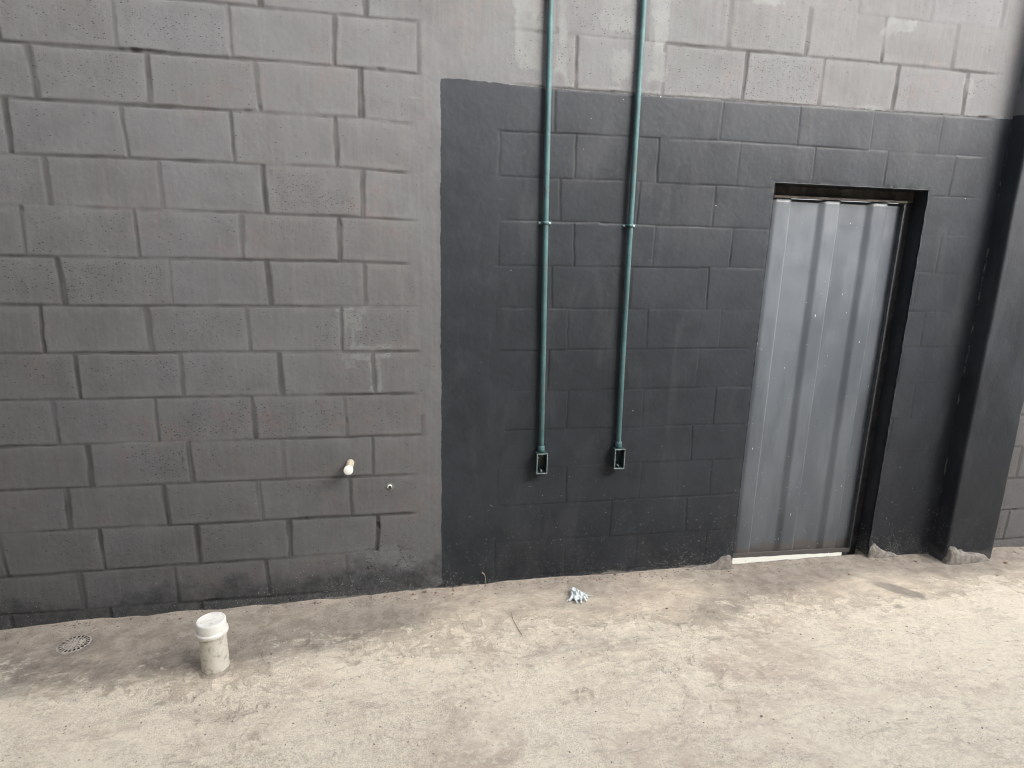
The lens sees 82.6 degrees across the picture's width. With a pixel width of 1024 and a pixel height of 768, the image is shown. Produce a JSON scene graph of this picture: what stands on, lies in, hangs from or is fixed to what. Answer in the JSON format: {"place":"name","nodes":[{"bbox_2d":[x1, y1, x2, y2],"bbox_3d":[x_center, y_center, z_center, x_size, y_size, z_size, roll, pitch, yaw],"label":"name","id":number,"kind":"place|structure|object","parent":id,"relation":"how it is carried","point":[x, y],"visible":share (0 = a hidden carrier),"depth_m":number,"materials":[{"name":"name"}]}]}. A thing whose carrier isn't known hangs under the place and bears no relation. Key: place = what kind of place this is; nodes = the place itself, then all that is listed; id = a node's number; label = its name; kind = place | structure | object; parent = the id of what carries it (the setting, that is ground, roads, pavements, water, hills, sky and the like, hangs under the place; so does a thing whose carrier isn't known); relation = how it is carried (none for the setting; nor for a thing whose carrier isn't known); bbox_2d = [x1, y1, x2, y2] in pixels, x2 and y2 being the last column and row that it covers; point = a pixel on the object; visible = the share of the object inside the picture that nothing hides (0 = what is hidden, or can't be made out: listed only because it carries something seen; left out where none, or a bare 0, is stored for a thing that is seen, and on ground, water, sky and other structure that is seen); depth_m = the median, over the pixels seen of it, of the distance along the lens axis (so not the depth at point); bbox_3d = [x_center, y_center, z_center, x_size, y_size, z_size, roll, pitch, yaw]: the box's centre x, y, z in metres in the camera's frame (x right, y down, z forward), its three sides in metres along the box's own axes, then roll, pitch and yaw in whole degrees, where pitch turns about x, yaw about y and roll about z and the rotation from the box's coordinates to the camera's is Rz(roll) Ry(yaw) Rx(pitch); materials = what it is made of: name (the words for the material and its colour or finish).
{"place":"outdoors","nodes":[
{"label":"outdoors","id":0,"kind":"place"},
{"bbox_2d":[0,547,1023,767],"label":"ground","id":1,"kind":"structure","parent":0,"point":[540,703],"depth_m":2.41,"materials":[{"name":"concrete"}]},
{"bbox_2d":[56,635,91,653],"bbox_3d":[-1.924,1.143,2.564,0.128,0.004,0.128,-1,13,-10],"label":"drain grate","id":2,"kind":"object","parent":1,"relation":"on","point":[70,645],"visible":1,"depth_m":2.56,"materials":[{"name":"grey metal"}]},
{"bbox_2d":[195,612,233,678],"bbox_3d":[-1.232,1.085,2.405,0.151,0.259,0.154,-1,13,-10],"label":"standpipe","id":3,"kind":"object","parent":1,"relation":"on","point":[212,628],"visible":0.99,"depth_m":2.37,"materials":[{"name":"white plastic"}]},
{"bbox_2d":[0,0,1023,629],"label":"block wall","id":4,"kind":"structure","parent":1,"relation":"on","point":[268,268],"depth_m":2.68,"materials":[{"name":"grey concrete"}]},
{"bbox_2d":[344,459,353,474],"bbox_3d":[-0.765,0.385,2.741,0.042,0.043,0.130,-1,13,-10],"label":"pipe spout","id":5,"kind":"object","parent":4,"relation":"attached to","point":[348,468],"visible":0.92,"depth_m":2.68,"materials":[{"name":"plastic"}]},
{"bbox_2d":[386,483,393,490],"bbox_3d":[-0.593,0.498,2.834,0.048,0.048,0.020,-1,13,-10],"label":"threaded outlet","id":6,"kind":"object","parent":4,"relation":"attached to","point":[389,485],"visible":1,"depth_m":2.83,"materials":[{"name":"white plastic"}]},
{"bbox_2d":[535,0,553,473],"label":"electrical conduit","id":7,"kind":"object","parent":4,"relation":"attached to","point":[541,458],"visible":1,"depth_m":2.68,"materials":[{"name":"metal"}]},
{"bbox_2d":[611,0,646,468],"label":"electrical conduit","id":8,"kind":"object","parent":4,"relation":"attached to","point":[618,457],"visible":1,"depth_m":2.75,"materials":[{"name":"metal"}]},
{"bbox_2d":[774,186,913,554],"bbox_3d":[1.676,0.093,3.272,0.876,2.266,0.065,-1,13,-10],"label":"door frame","id":9,"kind":"object","parent":4,"relation":"attached to","point":[815,193],"visible":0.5,"depth_m":3.13,"materials":[{"name":"metal"}]},
{"bbox_2d":[733,198,905,557],"bbox_3d":[1.651,0.030,3.245,0.817,2.012,0.070,-1,13,-10],"label":"metal door","id":10,"kind":"structure","parent":9,"relation":"attached to","point":[828,280],"depth_m":3.22,"materials":[{"name":"metal"}]},
{"bbox_2d":[5,547,1023,762],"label":"grit","id":11,"kind":"object","parent":1,"relation":"on","point":[761,716],"visible":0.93,"depth_m":2.83,"materials":[{"name":"grey gravel"}]},
{"bbox_2d":[566,587,592,603],"bbox_3d":[0.332,1.070,2.934,0.115,0.047,0.117,8,14,29],"label":"plastic scrap","id":12,"kind":"object","parent":1,"relation":"on","point":[576,594],"visible":1,"depth_m":2.93,"materials":[{"name":"white plastic"}]},
{"bbox_2d":[692,555,732,569],"bbox_3d":[1.117,1.000,3.264,0.258,0.091,0.032,-1,13,-10],"label":"mortar lump","id":13,"kind":"object","parent":1,"relation":"on","point":[723,563],"visible":1,"depth_m":3.26,"materials":[{"name":"grey concrete"}]},
{"bbox_2d":[865,543,897,557],"bbox_3d":[2.207,0.986,3.463,0.213,0.098,0.036,-1,13,-10],"label":"mortar lump","id":14,"kind":"object","parent":1,"relation":"on","point":[875,551],"visible":1,"depth_m":3.44,"materials":[{"name":"grey concrete"}]},
{"bbox_2d":[942,546,989,564],"bbox_3d":[2.700,1.002,3.446,0.329,0.114,0.052,-1,13,-10],"label":"mortar lump","id":15,"kind":"object","parent":1,"relation":"on","point":[954,556],"visible":1,"depth_m":3.42,"materials":[{"name":"grey concrete"}]},
{"bbox_2d":[929,64,1023,561],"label":"column","id":16,"kind":"structure","parent":1,"relation":"on","point":[989,407],"depth_m":3.25,"materials":[{"name":"black paint"}]}
]}

